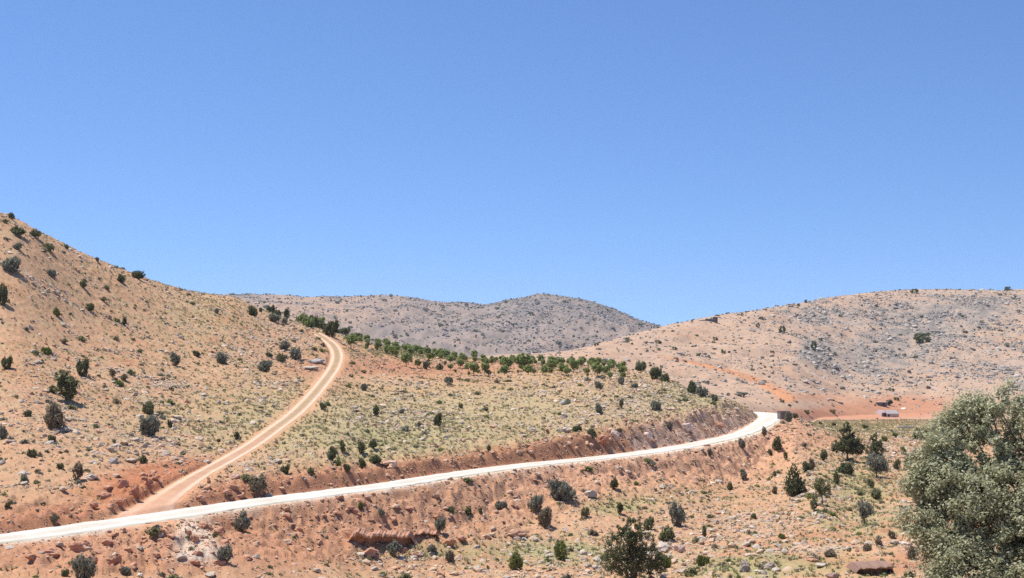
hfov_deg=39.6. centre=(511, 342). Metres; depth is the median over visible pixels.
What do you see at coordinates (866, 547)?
thorny shrub
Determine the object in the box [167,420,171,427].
shrub
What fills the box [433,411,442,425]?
shrub
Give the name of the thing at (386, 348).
shrub
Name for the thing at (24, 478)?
shrub
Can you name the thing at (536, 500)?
shrub
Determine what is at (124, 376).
shrub
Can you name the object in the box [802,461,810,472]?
shrub
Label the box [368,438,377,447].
shrub
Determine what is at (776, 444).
shrub
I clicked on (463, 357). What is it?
orchard tree
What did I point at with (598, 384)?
shrub
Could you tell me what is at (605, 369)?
orchard tree
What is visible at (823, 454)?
shrub
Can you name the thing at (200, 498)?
boulder
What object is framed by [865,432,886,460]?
evergreen tree
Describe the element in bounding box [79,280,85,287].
shrub
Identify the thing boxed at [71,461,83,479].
shrub
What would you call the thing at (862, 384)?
hill scrub
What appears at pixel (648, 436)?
boulder
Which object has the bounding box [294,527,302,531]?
stone
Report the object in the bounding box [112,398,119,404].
cushion plant
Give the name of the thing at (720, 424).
boulder
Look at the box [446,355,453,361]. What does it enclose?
orchard tree
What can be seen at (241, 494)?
stone
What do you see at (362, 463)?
shrub
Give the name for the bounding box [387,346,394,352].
orchard tree
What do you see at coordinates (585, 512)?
shrub
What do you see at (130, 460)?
boulder
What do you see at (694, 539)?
cushion plant
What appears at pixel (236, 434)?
shrub
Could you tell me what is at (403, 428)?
cushion plant
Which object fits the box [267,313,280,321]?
shrub
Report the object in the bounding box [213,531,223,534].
stone
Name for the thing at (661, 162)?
sky
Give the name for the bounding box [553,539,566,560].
shrub
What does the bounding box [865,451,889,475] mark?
round tree
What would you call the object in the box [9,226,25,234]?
shrub
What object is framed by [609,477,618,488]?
shrub
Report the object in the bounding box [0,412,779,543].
gravel road
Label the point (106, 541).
stone
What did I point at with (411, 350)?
orchard tree
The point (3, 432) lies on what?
shrub
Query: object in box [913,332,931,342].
hill bush
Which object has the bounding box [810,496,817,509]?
shrub
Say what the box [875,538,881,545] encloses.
thorny shrub
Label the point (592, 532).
cushion plant
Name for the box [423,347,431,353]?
orchard tree
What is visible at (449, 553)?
shrub
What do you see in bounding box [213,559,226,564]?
stone
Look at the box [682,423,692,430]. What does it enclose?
boulder
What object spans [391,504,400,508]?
stone
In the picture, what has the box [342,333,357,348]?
fruit tree
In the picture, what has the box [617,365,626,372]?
orchard tree
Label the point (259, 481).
shrub
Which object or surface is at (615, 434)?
boulder
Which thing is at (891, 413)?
farm shed
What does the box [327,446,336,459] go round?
shrub
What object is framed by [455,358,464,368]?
orchard tree
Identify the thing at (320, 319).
shrub
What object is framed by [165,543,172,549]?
boulder
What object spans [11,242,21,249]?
shrub
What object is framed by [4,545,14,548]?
stone
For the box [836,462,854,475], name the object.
shrub
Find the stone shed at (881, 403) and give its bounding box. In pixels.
[875,402,886,405]
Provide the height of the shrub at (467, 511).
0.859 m
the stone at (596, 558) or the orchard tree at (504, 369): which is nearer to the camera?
the stone at (596, 558)
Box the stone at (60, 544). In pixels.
[55,542,63,546]
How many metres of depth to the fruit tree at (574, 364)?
246.94 m
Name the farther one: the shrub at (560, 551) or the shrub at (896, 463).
the shrub at (896, 463)
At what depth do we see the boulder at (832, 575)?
97.51 m
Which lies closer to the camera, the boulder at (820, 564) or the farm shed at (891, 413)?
the boulder at (820, 564)
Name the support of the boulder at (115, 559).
on the ground at (424, 336)
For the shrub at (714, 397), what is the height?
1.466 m
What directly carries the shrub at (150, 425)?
on the ground at (424, 336)
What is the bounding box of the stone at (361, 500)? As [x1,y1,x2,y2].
[356,498,365,504]
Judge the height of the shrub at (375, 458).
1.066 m
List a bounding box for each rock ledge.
[348,528,415,546]
[414,528,438,537]
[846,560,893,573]
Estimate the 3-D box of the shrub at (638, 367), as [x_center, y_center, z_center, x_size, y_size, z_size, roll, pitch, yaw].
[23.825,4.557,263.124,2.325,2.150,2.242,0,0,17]
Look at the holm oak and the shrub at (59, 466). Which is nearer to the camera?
the holm oak
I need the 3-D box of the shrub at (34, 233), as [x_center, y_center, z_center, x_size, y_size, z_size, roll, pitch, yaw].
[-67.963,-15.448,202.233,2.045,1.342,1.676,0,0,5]
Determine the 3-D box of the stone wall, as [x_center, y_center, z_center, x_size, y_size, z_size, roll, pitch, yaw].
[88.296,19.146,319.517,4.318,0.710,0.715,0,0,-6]
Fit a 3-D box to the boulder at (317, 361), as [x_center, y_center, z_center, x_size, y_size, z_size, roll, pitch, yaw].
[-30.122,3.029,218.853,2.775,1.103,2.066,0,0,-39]
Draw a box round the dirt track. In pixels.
[116,333,343,522]
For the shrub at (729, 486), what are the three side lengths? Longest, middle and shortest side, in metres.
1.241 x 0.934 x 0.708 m
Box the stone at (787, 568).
[782,566,791,571]
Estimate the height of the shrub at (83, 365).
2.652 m
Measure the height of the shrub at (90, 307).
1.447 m
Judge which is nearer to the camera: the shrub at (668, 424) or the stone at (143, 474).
the stone at (143, 474)
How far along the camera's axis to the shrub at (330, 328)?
256.49 m
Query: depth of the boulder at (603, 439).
159.66 m
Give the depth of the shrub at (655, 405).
184.40 m
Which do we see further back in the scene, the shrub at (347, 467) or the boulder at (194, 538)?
the shrub at (347, 467)
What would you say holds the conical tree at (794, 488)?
on the ground at (424, 336)
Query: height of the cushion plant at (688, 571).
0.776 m
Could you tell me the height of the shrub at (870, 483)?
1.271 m
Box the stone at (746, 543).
[742,541,749,546]
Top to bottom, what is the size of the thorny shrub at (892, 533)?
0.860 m
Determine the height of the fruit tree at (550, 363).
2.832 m
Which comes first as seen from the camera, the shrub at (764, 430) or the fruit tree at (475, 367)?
the shrub at (764, 430)
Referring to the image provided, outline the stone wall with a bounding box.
[896,426,914,427]
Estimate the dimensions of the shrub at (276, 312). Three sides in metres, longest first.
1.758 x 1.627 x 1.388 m
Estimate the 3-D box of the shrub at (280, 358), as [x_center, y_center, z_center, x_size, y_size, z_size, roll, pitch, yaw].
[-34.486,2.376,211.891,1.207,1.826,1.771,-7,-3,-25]
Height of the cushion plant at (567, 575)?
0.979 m
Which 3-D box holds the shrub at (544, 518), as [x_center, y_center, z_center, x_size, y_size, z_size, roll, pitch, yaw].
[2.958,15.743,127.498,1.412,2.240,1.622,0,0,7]
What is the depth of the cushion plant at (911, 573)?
93.43 m
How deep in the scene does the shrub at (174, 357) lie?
181.70 m
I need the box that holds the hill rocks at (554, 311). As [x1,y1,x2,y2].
[215,293,659,351]
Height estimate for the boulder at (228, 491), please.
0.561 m
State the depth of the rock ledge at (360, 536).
111.99 m
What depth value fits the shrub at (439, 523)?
118.59 m
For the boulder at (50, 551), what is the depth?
87.38 m
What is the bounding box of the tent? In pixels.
[877,410,883,414]
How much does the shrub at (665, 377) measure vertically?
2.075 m
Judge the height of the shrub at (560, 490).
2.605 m
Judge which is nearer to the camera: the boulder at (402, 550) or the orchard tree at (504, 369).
the boulder at (402, 550)
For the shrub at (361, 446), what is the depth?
133.71 m
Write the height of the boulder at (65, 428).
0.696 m
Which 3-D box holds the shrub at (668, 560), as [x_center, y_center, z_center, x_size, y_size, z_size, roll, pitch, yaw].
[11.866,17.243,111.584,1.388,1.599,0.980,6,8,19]
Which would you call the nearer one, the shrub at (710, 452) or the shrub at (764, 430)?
the shrub at (710, 452)
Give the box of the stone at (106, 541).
[101,539,113,544]
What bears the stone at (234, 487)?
on the ground at (424, 336)
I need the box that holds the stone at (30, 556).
[24,554,39,559]
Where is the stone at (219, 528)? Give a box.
[215,527,224,530]
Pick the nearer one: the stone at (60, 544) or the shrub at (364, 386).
the stone at (60, 544)
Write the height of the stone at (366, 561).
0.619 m
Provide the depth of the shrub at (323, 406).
161.17 m
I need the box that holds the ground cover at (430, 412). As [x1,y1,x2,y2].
[0,228,1017,577]
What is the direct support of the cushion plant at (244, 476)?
on the ground at (424, 336)
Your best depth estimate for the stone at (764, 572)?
103.84 m
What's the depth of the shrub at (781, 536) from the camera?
118.93 m
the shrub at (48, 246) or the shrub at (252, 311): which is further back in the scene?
the shrub at (252, 311)
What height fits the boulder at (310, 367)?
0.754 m
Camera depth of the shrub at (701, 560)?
110.89 m
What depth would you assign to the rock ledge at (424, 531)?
117.13 m
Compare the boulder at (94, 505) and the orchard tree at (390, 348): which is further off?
the orchard tree at (390, 348)
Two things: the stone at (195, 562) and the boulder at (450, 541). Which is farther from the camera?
the boulder at (450, 541)
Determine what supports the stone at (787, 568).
on the ground at (424, 336)
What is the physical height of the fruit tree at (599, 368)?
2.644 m
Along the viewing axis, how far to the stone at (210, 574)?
90.73 m
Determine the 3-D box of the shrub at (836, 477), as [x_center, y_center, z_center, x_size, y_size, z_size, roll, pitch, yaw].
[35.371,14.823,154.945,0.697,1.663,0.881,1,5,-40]
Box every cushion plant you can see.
[19,438,29,443]
[66,404,78,409]
[77,336,86,341]
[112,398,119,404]
[127,369,135,374]
[144,527,161,537]
[166,573,182,577]
[240,474,253,480]
[397,573,411,577]
[399,426,409,431]
[414,422,423,426]
[463,477,474,483]
[560,572,574,577]
[585,465,592,470]
[586,528,598,535]
[647,459,656,466]
[683,567,698,576]
[692,537,699,542]
[805,492,813,498]
[821,508,830,512]
[856,490,865,495]
[903,571,915,576]
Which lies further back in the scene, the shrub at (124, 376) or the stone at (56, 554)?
the shrub at (124, 376)
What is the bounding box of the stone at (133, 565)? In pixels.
[130,562,136,568]
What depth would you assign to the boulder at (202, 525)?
98.48 m
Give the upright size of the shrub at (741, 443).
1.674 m
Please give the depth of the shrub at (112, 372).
160.13 m
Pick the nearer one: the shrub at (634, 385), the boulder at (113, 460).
the boulder at (113, 460)
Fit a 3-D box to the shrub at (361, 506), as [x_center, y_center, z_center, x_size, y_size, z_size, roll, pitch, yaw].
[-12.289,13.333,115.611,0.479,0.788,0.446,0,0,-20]
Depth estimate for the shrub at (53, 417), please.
127.14 m
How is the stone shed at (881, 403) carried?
on the ground at (424, 336)
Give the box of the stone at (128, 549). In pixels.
[125,547,132,552]
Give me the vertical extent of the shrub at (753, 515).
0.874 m
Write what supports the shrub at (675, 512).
on the ground at (424, 336)
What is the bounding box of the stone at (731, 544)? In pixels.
[728,542,735,547]
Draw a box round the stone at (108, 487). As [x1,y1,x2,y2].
[103,484,113,489]
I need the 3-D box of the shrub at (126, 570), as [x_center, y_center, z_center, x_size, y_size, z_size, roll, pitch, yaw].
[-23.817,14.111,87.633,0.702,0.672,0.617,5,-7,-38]
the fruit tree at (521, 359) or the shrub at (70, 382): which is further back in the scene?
the fruit tree at (521, 359)
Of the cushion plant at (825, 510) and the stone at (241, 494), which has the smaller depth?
the stone at (241, 494)
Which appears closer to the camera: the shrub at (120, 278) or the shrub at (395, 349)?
the shrub at (120, 278)
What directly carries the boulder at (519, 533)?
on the ground at (424, 336)
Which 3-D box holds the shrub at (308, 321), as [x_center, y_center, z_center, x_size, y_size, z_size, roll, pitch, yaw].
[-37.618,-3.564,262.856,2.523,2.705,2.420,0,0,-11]
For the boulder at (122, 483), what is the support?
on the ground at (424, 336)
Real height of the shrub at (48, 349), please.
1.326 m
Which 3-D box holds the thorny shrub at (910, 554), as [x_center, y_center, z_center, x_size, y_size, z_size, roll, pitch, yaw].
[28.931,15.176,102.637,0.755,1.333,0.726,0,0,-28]
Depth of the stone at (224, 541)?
97.00 m
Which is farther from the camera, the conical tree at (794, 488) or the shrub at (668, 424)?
the shrub at (668, 424)
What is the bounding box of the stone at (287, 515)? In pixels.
[281,512,290,518]
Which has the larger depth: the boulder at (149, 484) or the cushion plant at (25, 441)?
the cushion plant at (25, 441)
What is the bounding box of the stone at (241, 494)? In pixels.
[237,492,245,497]
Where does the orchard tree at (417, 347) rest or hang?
on the ground at (424, 336)
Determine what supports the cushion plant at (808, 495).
on the ground at (424, 336)
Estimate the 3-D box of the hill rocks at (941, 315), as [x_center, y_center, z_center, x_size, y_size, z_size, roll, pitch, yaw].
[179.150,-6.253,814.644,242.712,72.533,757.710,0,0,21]
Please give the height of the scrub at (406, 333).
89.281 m
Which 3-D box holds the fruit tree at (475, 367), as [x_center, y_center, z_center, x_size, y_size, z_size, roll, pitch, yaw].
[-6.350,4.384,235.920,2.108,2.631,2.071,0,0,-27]
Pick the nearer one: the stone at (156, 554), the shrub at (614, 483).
the stone at (156, 554)
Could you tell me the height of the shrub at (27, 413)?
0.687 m
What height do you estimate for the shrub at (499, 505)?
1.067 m
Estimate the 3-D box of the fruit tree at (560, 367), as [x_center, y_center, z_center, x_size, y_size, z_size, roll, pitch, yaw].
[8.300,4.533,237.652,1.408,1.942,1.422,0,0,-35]
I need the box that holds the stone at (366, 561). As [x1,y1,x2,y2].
[362,558,370,564]
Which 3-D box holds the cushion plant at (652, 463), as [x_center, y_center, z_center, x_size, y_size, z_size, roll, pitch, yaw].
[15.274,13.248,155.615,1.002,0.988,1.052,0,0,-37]
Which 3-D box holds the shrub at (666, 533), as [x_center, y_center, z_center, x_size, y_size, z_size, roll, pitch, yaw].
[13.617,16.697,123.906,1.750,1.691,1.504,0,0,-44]
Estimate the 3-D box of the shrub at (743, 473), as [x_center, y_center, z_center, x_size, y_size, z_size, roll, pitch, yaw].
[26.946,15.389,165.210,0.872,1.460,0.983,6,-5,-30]
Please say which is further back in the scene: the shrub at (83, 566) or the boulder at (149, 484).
the boulder at (149, 484)
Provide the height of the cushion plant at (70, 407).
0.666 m
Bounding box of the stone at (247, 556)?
[243,554,251,559]
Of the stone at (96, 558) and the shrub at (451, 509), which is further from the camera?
the shrub at (451, 509)
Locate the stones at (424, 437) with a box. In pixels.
[0,213,1022,577]
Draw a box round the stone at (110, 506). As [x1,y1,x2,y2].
[106,504,114,508]
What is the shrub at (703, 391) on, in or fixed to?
on the ground at (424, 336)
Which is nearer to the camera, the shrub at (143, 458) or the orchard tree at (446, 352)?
the shrub at (143, 458)
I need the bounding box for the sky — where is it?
[0,0,1023,325]
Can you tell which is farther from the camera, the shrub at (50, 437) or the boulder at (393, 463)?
the boulder at (393, 463)
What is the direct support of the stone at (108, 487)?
on the ground at (424, 336)
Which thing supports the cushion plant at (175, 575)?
on the ground at (424, 336)
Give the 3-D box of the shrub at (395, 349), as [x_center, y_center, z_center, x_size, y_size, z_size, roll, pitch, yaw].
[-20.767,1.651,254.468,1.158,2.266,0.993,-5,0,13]
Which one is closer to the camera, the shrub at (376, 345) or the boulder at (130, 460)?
the boulder at (130, 460)
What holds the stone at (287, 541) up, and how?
on the ground at (424, 336)
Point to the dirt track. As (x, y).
(169, 495)
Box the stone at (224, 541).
[221,539,228,544]
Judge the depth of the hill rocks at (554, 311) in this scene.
1886.03 m
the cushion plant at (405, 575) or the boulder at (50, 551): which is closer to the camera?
the boulder at (50, 551)
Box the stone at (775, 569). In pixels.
[772,567,780,571]
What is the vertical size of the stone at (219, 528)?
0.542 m
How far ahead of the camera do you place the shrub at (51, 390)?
142.06 m
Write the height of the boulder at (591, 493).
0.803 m
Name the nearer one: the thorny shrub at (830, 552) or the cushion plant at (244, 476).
the thorny shrub at (830, 552)
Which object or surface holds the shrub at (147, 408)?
on the ground at (424, 336)
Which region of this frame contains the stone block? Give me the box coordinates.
[777,411,787,419]
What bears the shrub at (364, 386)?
on the ground at (424, 336)
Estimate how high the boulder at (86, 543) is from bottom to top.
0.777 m
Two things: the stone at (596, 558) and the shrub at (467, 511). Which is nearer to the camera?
the stone at (596, 558)
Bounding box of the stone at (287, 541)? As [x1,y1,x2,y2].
[283,539,291,543]
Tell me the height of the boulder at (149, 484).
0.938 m
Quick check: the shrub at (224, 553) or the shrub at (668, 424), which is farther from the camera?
the shrub at (668, 424)
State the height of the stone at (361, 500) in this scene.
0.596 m
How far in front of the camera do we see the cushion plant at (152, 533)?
94.25 m
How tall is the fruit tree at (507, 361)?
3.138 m
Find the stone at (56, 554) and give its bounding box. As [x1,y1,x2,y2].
[52,552,59,557]
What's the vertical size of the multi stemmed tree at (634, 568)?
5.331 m
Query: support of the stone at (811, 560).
on the ground at (424, 336)
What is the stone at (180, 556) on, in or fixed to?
on the ground at (424, 336)
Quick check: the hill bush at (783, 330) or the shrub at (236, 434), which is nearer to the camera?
the shrub at (236, 434)
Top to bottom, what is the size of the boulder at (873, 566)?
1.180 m
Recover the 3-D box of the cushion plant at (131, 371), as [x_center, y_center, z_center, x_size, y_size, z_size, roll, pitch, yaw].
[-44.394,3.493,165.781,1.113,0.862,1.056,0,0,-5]
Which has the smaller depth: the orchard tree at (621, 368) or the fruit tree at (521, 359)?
the orchard tree at (621, 368)
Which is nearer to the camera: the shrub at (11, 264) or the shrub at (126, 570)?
the shrub at (126, 570)
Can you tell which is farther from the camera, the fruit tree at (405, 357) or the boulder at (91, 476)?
the fruit tree at (405, 357)
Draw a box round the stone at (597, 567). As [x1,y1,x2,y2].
[592,565,600,569]
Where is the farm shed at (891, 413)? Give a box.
[882,410,898,416]
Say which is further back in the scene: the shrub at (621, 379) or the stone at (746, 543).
the shrub at (621, 379)
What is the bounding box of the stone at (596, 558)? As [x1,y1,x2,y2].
[592,556,600,561]
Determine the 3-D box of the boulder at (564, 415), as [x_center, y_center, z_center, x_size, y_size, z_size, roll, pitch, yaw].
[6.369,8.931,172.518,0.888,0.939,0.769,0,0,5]
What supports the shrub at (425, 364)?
on the ground at (424, 336)
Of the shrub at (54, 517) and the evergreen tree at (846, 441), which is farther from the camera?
the evergreen tree at (846, 441)
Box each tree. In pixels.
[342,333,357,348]
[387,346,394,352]
[399,351,412,366]
[407,347,414,353]
[413,344,420,353]
[414,359,421,366]
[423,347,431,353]
[443,349,450,356]
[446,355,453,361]
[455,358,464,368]
[458,354,466,359]
[468,361,479,375]
[480,362,489,372]
[499,355,512,366]
[499,365,508,374]
[514,353,533,370]
[523,364,532,374]
[537,355,545,360]
[540,365,548,372]
[545,359,556,369]
[558,364,564,371]
[562,367,570,375]
[569,359,578,372]
[591,363,602,376]
[597,516,665,577]
[603,365,609,372]
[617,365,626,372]
[783,463,806,495]
[812,477,831,503]
[831,421,866,459]
[856,497,874,523]
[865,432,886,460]
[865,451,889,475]
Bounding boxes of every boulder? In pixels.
[17,470,30,474]
[45,548,59,555]
[60,425,71,431]
[68,541,84,552]
[82,474,97,479]
[83,540,89,546]
[90,502,98,507]
[96,491,111,498]
[106,554,121,564]
[109,458,117,463]
[113,497,125,505]
[117,479,128,488]
[125,458,138,461]
[131,484,139,498]
[145,479,153,489]
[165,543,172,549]
[185,530,191,534]
[190,534,198,541]
[196,495,205,501]
[196,521,208,528]
[222,489,232,494]
[230,473,239,478]
[302,366,318,369]
[307,358,325,363]
[364,547,378,556]
[388,460,396,466]
[400,547,407,553]
[411,552,420,556]
[443,536,455,546]
[455,535,466,540]
[508,529,526,537]
[560,427,571,432]
[561,412,567,418]
[584,490,596,496]
[598,435,608,444]
[610,428,619,440]
[643,432,652,441]
[656,542,671,551]
[673,544,685,552]
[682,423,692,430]
[716,422,724,427]
[739,559,750,571]
[762,561,774,569]
[815,563,827,566]
[825,572,838,577]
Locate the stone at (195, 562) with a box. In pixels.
[189,560,199,564]
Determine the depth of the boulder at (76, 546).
88.61 m
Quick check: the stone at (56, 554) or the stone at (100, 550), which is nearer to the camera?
the stone at (56, 554)
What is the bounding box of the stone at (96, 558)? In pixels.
[87,556,97,563]
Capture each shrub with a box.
[0,282,7,304]
[0,423,8,438]
[1,255,20,271]
[1,354,12,368]
[4,501,10,507]
[8,213,14,219]
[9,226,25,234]
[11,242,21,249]
[20,474,28,481]
[23,410,31,416]
[26,448,36,456]
[29,229,41,236]
[40,346,51,354]
[43,243,53,251]
[43,401,66,428]
[46,270,56,276]
[47,435,55,440]
[49,385,55,393]
[49,511,59,521]
[53,306,59,315]
[53,368,79,400]
[56,463,64,469]
[61,568,68,576]
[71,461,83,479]
[71,552,97,577]
[75,356,89,376]
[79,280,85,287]
[85,303,94,310]
[108,368,116,376]
[115,380,123,386]
[117,273,125,282]
[120,373,127,380]
[120,566,130,574]
[122,317,126,325]
[131,270,145,279]
[138,454,147,462]
[139,414,161,435]
[141,399,153,414]
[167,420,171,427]
[169,351,180,365]
[193,349,200,356]
[215,351,227,363]
[215,543,232,562]
[232,431,239,438]
[233,508,250,531]
[247,473,267,493]
[248,305,257,315]
[257,359,272,371]
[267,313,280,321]
[273,309,281,315]
[276,352,284,361]
[279,340,290,348]
[280,463,290,473]
[283,308,289,318]
[289,346,301,359]
[295,313,307,322]
[302,317,314,327]
[307,467,313,473]
[309,314,318,326]
[317,317,324,327]
[319,403,326,408]
[322,318,339,337]
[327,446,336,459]
[335,459,340,466]
[336,327,350,334]
[339,439,345,450]
[343,463,350,471]
[357,440,365,452]
[358,457,366,468]
[358,502,363,510]
[360,383,367,390]
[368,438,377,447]
[368,454,382,463]
[372,404,379,415]
[374,341,379,349]
[378,508,385,514]
[384,344,388,353]
[386,539,401,554]
[393,345,398,355]
[423,360,428,368]
[426,543,436,551]
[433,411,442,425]
[433,517,446,531]
[435,363,442,369]
[444,376,452,382]
[445,549,454,560]
[448,506,453,512]
[464,507,471,514]
[495,500,507,509]
[509,549,523,569]
[527,494,543,511]
[537,506,552,525]
[546,477,575,500]
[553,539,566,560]
[572,425,581,431]
[580,507,589,517]
[586,427,596,438]
[594,380,603,387]
[595,402,602,413]
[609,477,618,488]
[617,376,624,383]
[617,502,623,513]
[618,398,623,407]
[631,383,637,388]
[634,361,646,370]
[643,515,653,529]
[649,366,661,379]
[650,400,660,410]
[658,524,674,541]
[660,372,669,381]
[660,553,671,567]
[666,421,672,428]
[668,500,685,526]
[687,380,696,392]
[696,385,707,396]
[696,554,709,565]
[702,524,706,536]
[707,447,712,455]
[711,394,717,400]
[727,482,732,490]
[738,438,745,448]
[740,468,746,479]
[750,513,756,519]
[762,426,766,436]
[772,435,781,449]
[778,533,784,538]
[783,451,787,458]
[784,411,792,421]
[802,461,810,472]
[807,457,814,469]
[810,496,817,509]
[819,449,828,459]
[824,548,835,556]
[833,471,839,483]
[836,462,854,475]
[862,543,871,550]
[867,478,874,486]
[870,489,880,498]
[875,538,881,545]
[888,530,895,538]
[893,457,900,468]
[906,545,917,559]
[911,426,923,439]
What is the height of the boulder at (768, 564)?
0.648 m
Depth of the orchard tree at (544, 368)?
236.24 m
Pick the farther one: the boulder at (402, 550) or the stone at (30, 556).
the boulder at (402, 550)
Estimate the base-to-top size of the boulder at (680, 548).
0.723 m
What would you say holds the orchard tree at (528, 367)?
on the ground at (424, 336)
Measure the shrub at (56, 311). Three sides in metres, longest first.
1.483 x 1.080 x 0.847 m
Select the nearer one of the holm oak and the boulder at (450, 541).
the holm oak
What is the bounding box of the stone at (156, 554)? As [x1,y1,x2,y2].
[152,551,159,556]
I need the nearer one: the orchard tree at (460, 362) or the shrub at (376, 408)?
the shrub at (376, 408)
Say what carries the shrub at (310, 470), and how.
on the ground at (424, 336)
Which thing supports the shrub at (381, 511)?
on the ground at (424, 336)
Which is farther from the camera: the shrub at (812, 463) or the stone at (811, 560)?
the shrub at (812, 463)
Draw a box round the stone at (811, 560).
[807,558,817,561]
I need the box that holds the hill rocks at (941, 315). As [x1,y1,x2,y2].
[515,288,1023,419]
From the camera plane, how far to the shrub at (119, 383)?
155.96 m
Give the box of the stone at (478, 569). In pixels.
[475,568,485,571]
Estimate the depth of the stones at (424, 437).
141.27 m
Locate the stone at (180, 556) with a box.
[177,553,186,559]
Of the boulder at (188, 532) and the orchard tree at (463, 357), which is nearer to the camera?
the boulder at (188, 532)
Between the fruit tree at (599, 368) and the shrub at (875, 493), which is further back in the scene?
the fruit tree at (599, 368)
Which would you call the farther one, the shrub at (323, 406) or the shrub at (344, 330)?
the shrub at (344, 330)
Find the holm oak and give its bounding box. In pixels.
[889,376,1023,577]
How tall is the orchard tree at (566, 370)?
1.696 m
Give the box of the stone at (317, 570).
[312,568,320,572]
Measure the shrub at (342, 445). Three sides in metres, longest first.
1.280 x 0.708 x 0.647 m
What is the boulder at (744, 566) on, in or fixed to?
on the ground at (424, 336)
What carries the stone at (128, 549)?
on the ground at (424, 336)
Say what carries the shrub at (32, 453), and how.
on the ground at (424, 336)
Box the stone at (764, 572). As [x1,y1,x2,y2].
[759,570,766,574]
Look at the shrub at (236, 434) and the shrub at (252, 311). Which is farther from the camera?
the shrub at (252, 311)
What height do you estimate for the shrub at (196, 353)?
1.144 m
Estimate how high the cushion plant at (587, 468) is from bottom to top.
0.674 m
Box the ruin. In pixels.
[699,317,717,321]
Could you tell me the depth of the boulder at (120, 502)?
103.63 m
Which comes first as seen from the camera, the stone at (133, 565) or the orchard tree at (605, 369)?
the stone at (133, 565)
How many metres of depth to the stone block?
230.18 m
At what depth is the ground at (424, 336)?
165.60 m
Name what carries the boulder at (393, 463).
on the ground at (424, 336)
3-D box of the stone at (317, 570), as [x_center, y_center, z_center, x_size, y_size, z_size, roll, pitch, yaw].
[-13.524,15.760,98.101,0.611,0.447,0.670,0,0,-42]
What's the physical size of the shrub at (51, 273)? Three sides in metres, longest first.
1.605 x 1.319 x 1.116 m
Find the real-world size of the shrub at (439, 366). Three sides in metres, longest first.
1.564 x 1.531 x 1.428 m
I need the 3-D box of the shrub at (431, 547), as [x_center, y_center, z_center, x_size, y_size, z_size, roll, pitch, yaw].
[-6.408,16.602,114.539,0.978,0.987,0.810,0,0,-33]
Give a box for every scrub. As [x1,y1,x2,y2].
[213,293,660,352]
[544,289,1023,417]
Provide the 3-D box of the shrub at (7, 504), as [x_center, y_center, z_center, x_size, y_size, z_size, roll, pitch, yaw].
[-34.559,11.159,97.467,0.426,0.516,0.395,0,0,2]
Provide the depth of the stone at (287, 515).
108.45 m
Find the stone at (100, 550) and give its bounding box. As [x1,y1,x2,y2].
[95,547,105,553]
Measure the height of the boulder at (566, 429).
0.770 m
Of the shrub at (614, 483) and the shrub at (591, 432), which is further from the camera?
the shrub at (591, 432)
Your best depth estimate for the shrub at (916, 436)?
245.13 m
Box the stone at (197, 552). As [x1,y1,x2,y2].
[193,551,202,554]
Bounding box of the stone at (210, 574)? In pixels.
[205,571,214,576]
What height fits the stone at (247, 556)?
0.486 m
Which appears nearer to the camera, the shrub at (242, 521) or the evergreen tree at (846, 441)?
the shrub at (242, 521)
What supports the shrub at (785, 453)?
on the ground at (424, 336)
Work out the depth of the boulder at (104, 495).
105.03 m
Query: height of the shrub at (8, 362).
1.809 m
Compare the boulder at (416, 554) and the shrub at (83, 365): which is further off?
the shrub at (83, 365)
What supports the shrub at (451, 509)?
on the ground at (424, 336)
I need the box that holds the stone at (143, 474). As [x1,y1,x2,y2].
[139,472,147,476]
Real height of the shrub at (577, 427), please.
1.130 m
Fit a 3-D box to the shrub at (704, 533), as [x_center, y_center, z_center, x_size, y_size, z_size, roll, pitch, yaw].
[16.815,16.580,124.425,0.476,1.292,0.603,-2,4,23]
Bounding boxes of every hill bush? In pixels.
[735,391,746,396]
[778,325,785,332]
[810,340,816,350]
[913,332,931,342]
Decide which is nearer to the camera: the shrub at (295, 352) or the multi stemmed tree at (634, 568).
the multi stemmed tree at (634, 568)
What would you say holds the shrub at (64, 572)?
on the ground at (424, 336)
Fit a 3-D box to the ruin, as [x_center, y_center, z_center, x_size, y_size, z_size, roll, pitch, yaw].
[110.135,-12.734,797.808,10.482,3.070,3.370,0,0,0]
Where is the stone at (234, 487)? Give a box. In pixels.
[230,485,239,489]
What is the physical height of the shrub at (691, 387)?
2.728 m
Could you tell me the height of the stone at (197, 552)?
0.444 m
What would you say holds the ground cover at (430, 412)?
on the ground at (424, 336)
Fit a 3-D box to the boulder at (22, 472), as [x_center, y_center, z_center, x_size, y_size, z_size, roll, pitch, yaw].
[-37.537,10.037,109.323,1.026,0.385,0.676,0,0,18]
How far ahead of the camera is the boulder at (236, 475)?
116.10 m
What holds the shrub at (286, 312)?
on the ground at (424, 336)
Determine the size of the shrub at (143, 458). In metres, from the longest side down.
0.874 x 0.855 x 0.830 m
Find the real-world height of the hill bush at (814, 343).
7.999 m
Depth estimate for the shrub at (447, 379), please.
215.47 m
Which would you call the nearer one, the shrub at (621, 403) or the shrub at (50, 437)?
the shrub at (50, 437)
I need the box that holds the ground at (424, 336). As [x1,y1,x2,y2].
[0,212,1023,577]
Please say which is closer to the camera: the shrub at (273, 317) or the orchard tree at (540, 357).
the shrub at (273, 317)
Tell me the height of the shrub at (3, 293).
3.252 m
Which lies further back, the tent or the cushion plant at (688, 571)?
the tent
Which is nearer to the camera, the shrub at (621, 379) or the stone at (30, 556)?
the stone at (30, 556)
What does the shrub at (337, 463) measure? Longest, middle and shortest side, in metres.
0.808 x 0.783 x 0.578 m
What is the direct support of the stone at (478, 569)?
on the ground at (424, 336)
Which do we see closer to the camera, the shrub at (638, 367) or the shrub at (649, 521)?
the shrub at (649, 521)

